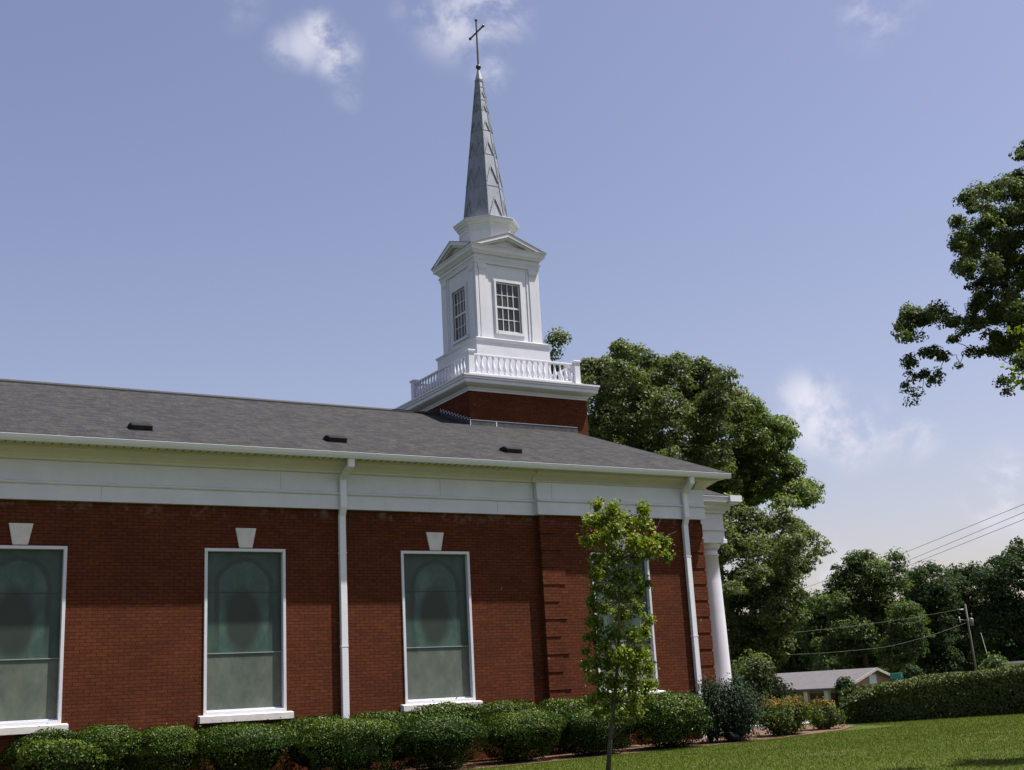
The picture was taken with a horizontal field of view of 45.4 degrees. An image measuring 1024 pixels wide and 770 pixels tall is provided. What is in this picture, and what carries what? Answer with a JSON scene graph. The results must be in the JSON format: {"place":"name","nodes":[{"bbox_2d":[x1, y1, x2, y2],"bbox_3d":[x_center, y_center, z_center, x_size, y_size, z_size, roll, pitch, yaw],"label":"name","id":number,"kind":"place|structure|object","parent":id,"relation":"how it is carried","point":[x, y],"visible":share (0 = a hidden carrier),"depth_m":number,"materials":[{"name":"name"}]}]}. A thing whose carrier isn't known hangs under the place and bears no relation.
{"place":"outdoors","nodes":[
{"label":"outdoors","id":0,"kind":"place"},
{"bbox_2d":[0,0,1023,646],"label":"sky","id":1,"kind":"structure","parent":0,"point":[261,199],"materials":[{"name":"blue"}]},
{"bbox_2d":[447,713,1023,769],"bbox_3d":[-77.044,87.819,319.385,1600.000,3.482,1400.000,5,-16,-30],"label":"ground","id":2,"kind":"structure","parent":0,"point":[858,727],"depth_m":23.00,"materials":[{"name":"green plant"}]},
{"bbox_2d":[0,725,77,769],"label":"boxwood shrub","id":3,"kind":"object","parent":2,"relation":"on","point":[18,742],"visible":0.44,"depth_m":22.59,"materials":[{"name":"green plant"}]},
{"bbox_2d":[0,19,763,769],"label":"church","id":4,"kind":"structure","parent":2,"relation":"on","point":[176,559],"depth_m":27.27,"materials":[{"name":"red brick"}]},
{"bbox_2d":[0,523,67,735],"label":"window","id":5,"kind":"structure","parent":4,"relation":"in","point":[32,578],"depth_m":23.33,"materials":[{"name":"green glass"}]},
{"bbox_2d":[197,528,293,723],"bbox_3d":[-5.519,4.926,25.372,1.962,3.931,0.310,5,-16,-30],"label":"window","id":6,"kind":"structure","parent":4,"relation":"in","point":[244,661],"depth_m":25.40,"materials":[{"name":"green glass"}]},
{"bbox_2d":[400,532,482,711],"bbox_3d":[-1.673,5.282,27.598,1.962,3.931,0.310,5,-16,-30],"label":"window","id":7,"kind":"structure","parent":4,"relation":"in","point":[438,650],"depth_m":27.65,"materials":[{"name":"green glass"}]},
{"bbox_2d":[450,282,468,345],"bbox_3d":[-1.651,-2.251,39.005,0.115,1.840,1.080,5,-16,-30],"label":"belfry window","id":8,"kind":"structure","parent":4,"relation":"in","point":[460,318],"depth_m":39.08,"materials":[{"name":"white paint"}]},
{"bbox_2d":[492,278,524,337],"bbox_3d":[-0.111,-2.429,38.631,1.080,1.840,0.115,5,-16,-30],"label":"belfry window","id":9,"kind":"structure","parent":4,"relation":"in","point":[507,303],"depth_m":38.68,"materials":[{"name":"white paint"}]},
{"bbox_2d":[590,536,663,698],"bbox_3d":[2.736,5.648,29.981,1.962,3.931,0.310,5,-16,-30],"label":"window","id":10,"kind":"structure","parent":4,"relation":"in","point":[645,564],"depth_m":30.19,"materials":[{"name":"white paint"}]},
{"bbox_2d":[392,724,852,769],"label":"mulch bed","id":11,"kind":"object","parent":2,"relation":"on","point":[482,763],"visible":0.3,"depth_m":27.21,"materials":[{"name":"brown wood"}]},
{"bbox_2d":[12,733,108,769],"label":"boxwood shrub","id":12,"kind":"object","parent":11,"relation":"on","point":[56,756],"visible":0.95,"depth_m":22.03,"materials":[{"name":"green plant"}]},
{"bbox_2d":[70,719,140,769],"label":"boxwood shrub","id":13,"kind":"object","parent":11,"relation":"on","point":[106,737],"visible":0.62,"depth_m":22.70,"materials":[{"name":"green plant"}]},
{"bbox_2d":[111,729,194,769],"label":"boxwood shrub","id":14,"kind":"object","parent":11,"relation":"on","point":[131,758],"visible":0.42,"depth_m":22.70,"materials":[{"name":"green plant"}]},
{"bbox_2d":[131,720,202,769],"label":"boxwood shrub","id":15,"kind":"object","parent":11,"relation":"on","point":[174,752],"visible":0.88,"depth_m":22.76,"materials":[{"name":"green plant"}]},
{"bbox_2d":[199,720,276,769],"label":"boxwood shrub","id":16,"kind":"object","parent":11,"relation":"on","point":[219,736],"visible":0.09,"depth_m":23.69,"materials":[{"name":"green plant"}]},
{"bbox_2d":[191,717,305,769],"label":"boxwood shrub","id":17,"kind":"object","parent":11,"relation":"on","point":[245,748],"visible":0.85,"depth_m":23.16,"materials":[{"name":"green plant"}]},
{"bbox_2d":[274,710,350,769],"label":"boxwood shrub","id":18,"kind":"object","parent":11,"relation":"on","point":[298,724],"visible":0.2,"depth_m":24.51,"materials":[{"name":"green plant"}]},
{"bbox_2d":[286,714,403,769],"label":"boxwood shrub","id":19,"kind":"object","parent":11,"relation":"on","point":[337,744],"visible":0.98,"depth_m":23.45,"materials":[{"name":"green plant"}]},
{"bbox_2d":[348,705,417,769],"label":"boxwood shrub","id":20,"kind":"object","parent":11,"relation":"on","point":[392,715],"visible":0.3,"depth_m":25.39,"materials":[{"name":"green plant"}]},
{"bbox_2d":[384,710,489,769],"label":"boxwood shrub","id":21,"kind":"object","parent":11,"relation":"on","point":[435,740],"visible":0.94,"depth_m":24.30,"materials":[{"name":"green plant"}]},
{"bbox_2d":[408,695,484,765],"bbox_3d":[-1.413,7.420,26.288,1.839,1.472,1.126,5,-16,-30],"label":"boxwood shrub","id":22,"kind":"object","parent":11,"relation":"on","point":[454,708],"visible":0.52,"depth_m":26.20,"materials":[{"name":"green plant"}]},
{"bbox_2d":[467,697,541,757],"bbox_3d":[-0.088,7.585,27.041,1.779,1.352,1.078,5,-16,-30],"label":"boxwood shrub","id":23,"kind":"object","parent":11,"relation":"on","point":[513,705],"visible":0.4,"depth_m":26.89,"materials":[{"name":"green plant"}]},
{"bbox_2d":[476,708,566,762],"bbox_3d":[0.175,7.381,25.851,2.014,1.159,1.592,5,-16,-30],"label":"boxwood shrub","id":24,"kind":"object","parent":11,"relation":"on","point":[515,734],"visible":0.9,"depth_m":25.40,"materials":[{"name":"green plant"}]},
{"bbox_2d":[536,694,601,753],"bbox_3d":[1.228,7.711,27.835,1.751,1.325,1.101,5,-16,-30],"label":"boxwood shrub","id":25,"kind":"object","parent":11,"relation":"on","point":[560,707],"visible":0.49,"depth_m":27.58,"materials":[{"name":"green plant"}]},
{"bbox_2d":[551,706,632,755],"bbox_3d":[1.702,7.477,26.513,1.695,1.100,1.487,5,-16,-30],"label":"boxwood shrub","id":26,"kind":"object","parent":11,"relation":"on","point":[585,733],"visible":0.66,"depth_m":26.04,"materials":[{"name":"green plant"}]},
{"bbox_2d":[587,690,644,747],"bbox_3d":[2.536,7.766,28.564,1.758,1.406,1.104,5,-16,-30],"label":"boxwood shrub","id":27,"kind":"object","parent":11,"relation":"on","point":[619,706],"visible":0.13,"depth_m":28.33,"materials":[{"name":"green plant"}]},
{"bbox_2d":[627,687,713,748],"bbox_3d":[3.541,7.459,27.432,1.991,1.350,1.742,5,-16,-30],"label":"boxwood shrub","id":28,"kind":"object","parent":11,"relation":"on","point":[671,716],"visible":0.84,"depth_m":26.95,"materials":[{"name":"green plant"}]},
{"bbox_2d":[690,665,741,743],"bbox_3d":[4.568,7.395,28.375,1.544,1.781,1.583,5,-16,-30],"label":"juniper","id":29,"kind":"object","parent":11,"relation":"on","point":[711,735],"visible":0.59,"depth_m":28.24,"materials":[{"name":"green plant"}]},
{"bbox_2d":[725,732,739,741],"bbox_3d":[5.055,8.061,27.969,0.325,0.299,0.260,5,-16,-30],"label":"floodlight","id":30,"kind":"object","parent":11,"relation":"on","point":[732,736],"visible":0.94,"depth_m":27.88,"materials":[{"name":"black plastic"}]},
{"bbox_2d":[701,672,774,741],"bbox_3d":[5.061,7.476,28.453,2.075,1.591,1.827,5,-16,-30],"label":"juniper","id":31,"kind":"object","parent":11,"relation":"on","point":[744,707],"visible":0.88,"depth_m":28.22,"materials":[{"name":"green plant"}]},
{"bbox_2d":[752,694,818,735],"bbox_3d":[6.573,7.997,29.733,2.006,1.022,1.478,5,-16,-30],"label":"nandina shrub","id":32,"kind":"object","parent":11,"relation":"on","point":[789,715],"visible":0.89,"depth_m":29.39,"materials":[{"name":"green plant"}]},
{"bbox_2d":[805,696,849,729],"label":"nandina shrub","id":33,"kind":"object","parent":11,"relation":"on","point":[829,717],"visible":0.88,"depth_m":30.99,"materials":[{"name":"green plant"}]},
{"bbox_2d":[577,496,675,769],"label":"young maple","id":34,"kind":"object","parent":2,"relation":"on","point":[610,660],"visible":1,"depth_m":20.91,"materials":[{"name":"green plant"}]},
{"bbox_2d":[543,326,756,491],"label":"oak tree","id":35,"kind":"object","parent":2,"relation":"on","point":[701,410],"visible":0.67,"depth_m":51.56,"materials":[{"name":"green plant"}]},
{"bbox_2d":[708,389,826,583],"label":"oak tree","id":36,"kind":"object","parent":2,"relation":"on","point":[763,443],"visible":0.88,"depth_m":55.22,"materials":[{"name":"green plant"}]},
{"bbox_2d":[731,649,803,709],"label":"viburnum bush","id":37,"kind":"object","parent":2,"relation":"on","point":[753,669],"visible":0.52,"depth_m":40.10,"materials":[{"name":"green plant"}]},
{"bbox_2d":[717,491,836,678],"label":"oak tree","id":38,"kind":"object","parent":2,"relation":"on","point":[770,594],"visible":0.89,"depth_m":49.11,"materials":[{"name":"green plant"}]},
{"bbox_2d":[773,588,819,672],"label":"woodland tree","id":39,"kind":"object","parent":2,"relation":"on","point":[791,665],"visible":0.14,"depth_m":99.36,"materials":[{"name":"green plant"}]},
{"bbox_2d":[733,667,895,712],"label":"brick house","id":40,"kind":"structure","parent":2,"relation":"on","point":[812,685],"depth_m":75.16,"materials":[{"name":"grey"}]},
{"bbox_2d":[790,589,848,670],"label":"woodland tree","id":41,"kind":"object","parent":2,"relation":"on","point":[818,623],"visible":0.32,"depth_m":91.19,"materials":[{"name":"green plant"}]},
{"bbox_2d":[831,676,856,709],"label":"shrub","id":42,"kind":"object","parent":2,"relation":"on","point":[845,683],"visible":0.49,"depth_m":54.80,"materials":[{"name":"green plant"}]},
{"bbox_2d":[808,546,916,672],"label":"woodland tree","id":43,"kind":"object","parent":2,"relation":"on","point":[848,598],"visible":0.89,"depth_m":87.18,"materials":[{"name":"green plant"}]},
{"bbox_2d":[837,620,923,669],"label":"woodland tree","id":44,"kind":"object","parent":2,"relation":"on","point":[854,627],"depth_m":119.72,"materials":[{"name":"green plant"}]},
{"bbox_2d":[890,673,903,679],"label":"street sign","id":45,"kind":"object","parent":2,"relation":"on","point":[896,676],"visible":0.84,"depth_m":57.99,"materials":[{"name":"green metal"}]},
{"bbox_2d":[872,599,934,672],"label":"woodland tree","id":46,"kind":"object","parent":2,"relation":"on","point":[908,630],"visible":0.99,"depth_m":83.32,"materials":[{"name":"green plant"}]},
{"bbox_2d":[898,664,924,679],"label":"evergreen bush","id":47,"kind":"object","parent":2,"relation":"on","point":[910,671],"visible":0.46,"depth_m":61.75,"materials":[{"name":"green plant"}]},
{"bbox_2d":[837,664,1023,723],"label":"hedge","id":48,"kind":"object","parent":2,"relation":"on","point":[987,692],"visible":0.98,"depth_m":32.98,"materials":[{"name":"green plant"}]},
{"bbox_2d":[894,559,968,673],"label":"woodland tree","id":49,"kind":"object","parent":2,"relation":"on","point":[933,596],"visible":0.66,"depth_m":102.97,"materials":[{"name":"green plant"}]},
{"bbox_2d":[890,140,1023,406],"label":"oak tree","id":50,"kind":"object","parent":2,"relation":"on","point":[1004,245],"visible":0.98,"depth_m":43.19,"materials":[{"name":"green plant"}]},
{"bbox_2d":[959,604,976,670],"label":"utility pole","id":51,"kind":"object","parent":2,"relation":"on","point":[970,621],"visible":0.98,"depth_m":84.94,"materials":[{"name":"brown wood"}]},
{"bbox_2d":[787,623,964,654],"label":"power line","id":52,"kind":"object","parent":51,"relation":"attached to","point":[872,648],"visible":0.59,"depth_m":74.34,"materials":[{"name":"black rubber"}]},
{"bbox_2d":[790,608,963,632],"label":"power line","id":53,"kind":"object","parent":51,"relation":"attached to","point":[879,622],"visible":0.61,"depth_m":76.17,"materials":[{"name":"black rubber"}]},
{"bbox_2d":[940,560,1009,670],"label":"woodland tree","id":54,"kind":"object","parent":2,"relation":"on","point":[967,593],"visible":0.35,"depth_m":108.51,"materials":[{"name":"green plant"}]},
{"bbox_2d":[976,650,1009,674],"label":"tree","id":55,"kind":"object","parent":2,"relation":"on","point":[994,661],"visible":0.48,"depth_m":57.70,"materials":[{"name":"green plant"}]},
{"bbox_2d":[964,626,1023,667],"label":"woodland tree","id":56,"kind":"object","parent":2,"relation":"on","point":[1021,631],"depth_m":120.07,"materials":[{"name":"green plant"}]},
{"bbox_2d":[967,535,1023,670],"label":"woodland tree","id":57,"kind":"object","parent":2,"relation":"on","point":[1004,610],"visible":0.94,"depth_m":96.43,"materials":[{"name":"green plant"}]},
{"bbox_2d":[999,324,1023,390],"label":"maple tree","id":58,"kind":"object","parent":2,"relation":"on","point":[1013,378],"visible":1,"depth_m":19.99,"materials":[{"name":"green plant"}]},
{"bbox_2d":[1003,661,1023,666],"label":"outbuilding","id":59,"kind":"structure","parent":2,"relation":"on","point":[1012,663],"depth_m":65.96,"materials":[{"name":"white paint"}]},
{"bbox_2d":[746,504,1023,607],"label":"power line","id":60,"kind":"object","parent":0,"point":[932,541],"visible":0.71,"depth_m":72.36,"materials":[{"name":"black rubber"}]},
{"bbox_2d":[810,512,1023,593],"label":"power line","id":61,"kind":"object","parent":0,"point":[956,540],"visible":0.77,"depth_m":70.59,"materials":[{"name":"black rubber"}]},
{"bbox_2d":[811,519,1023,596],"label":"power line","id":62,"kind":"object","parent":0,"point":[953,547],"visible":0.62,"depth_m":71.48,"materials":[{"name":"black rubber"}]}
]}

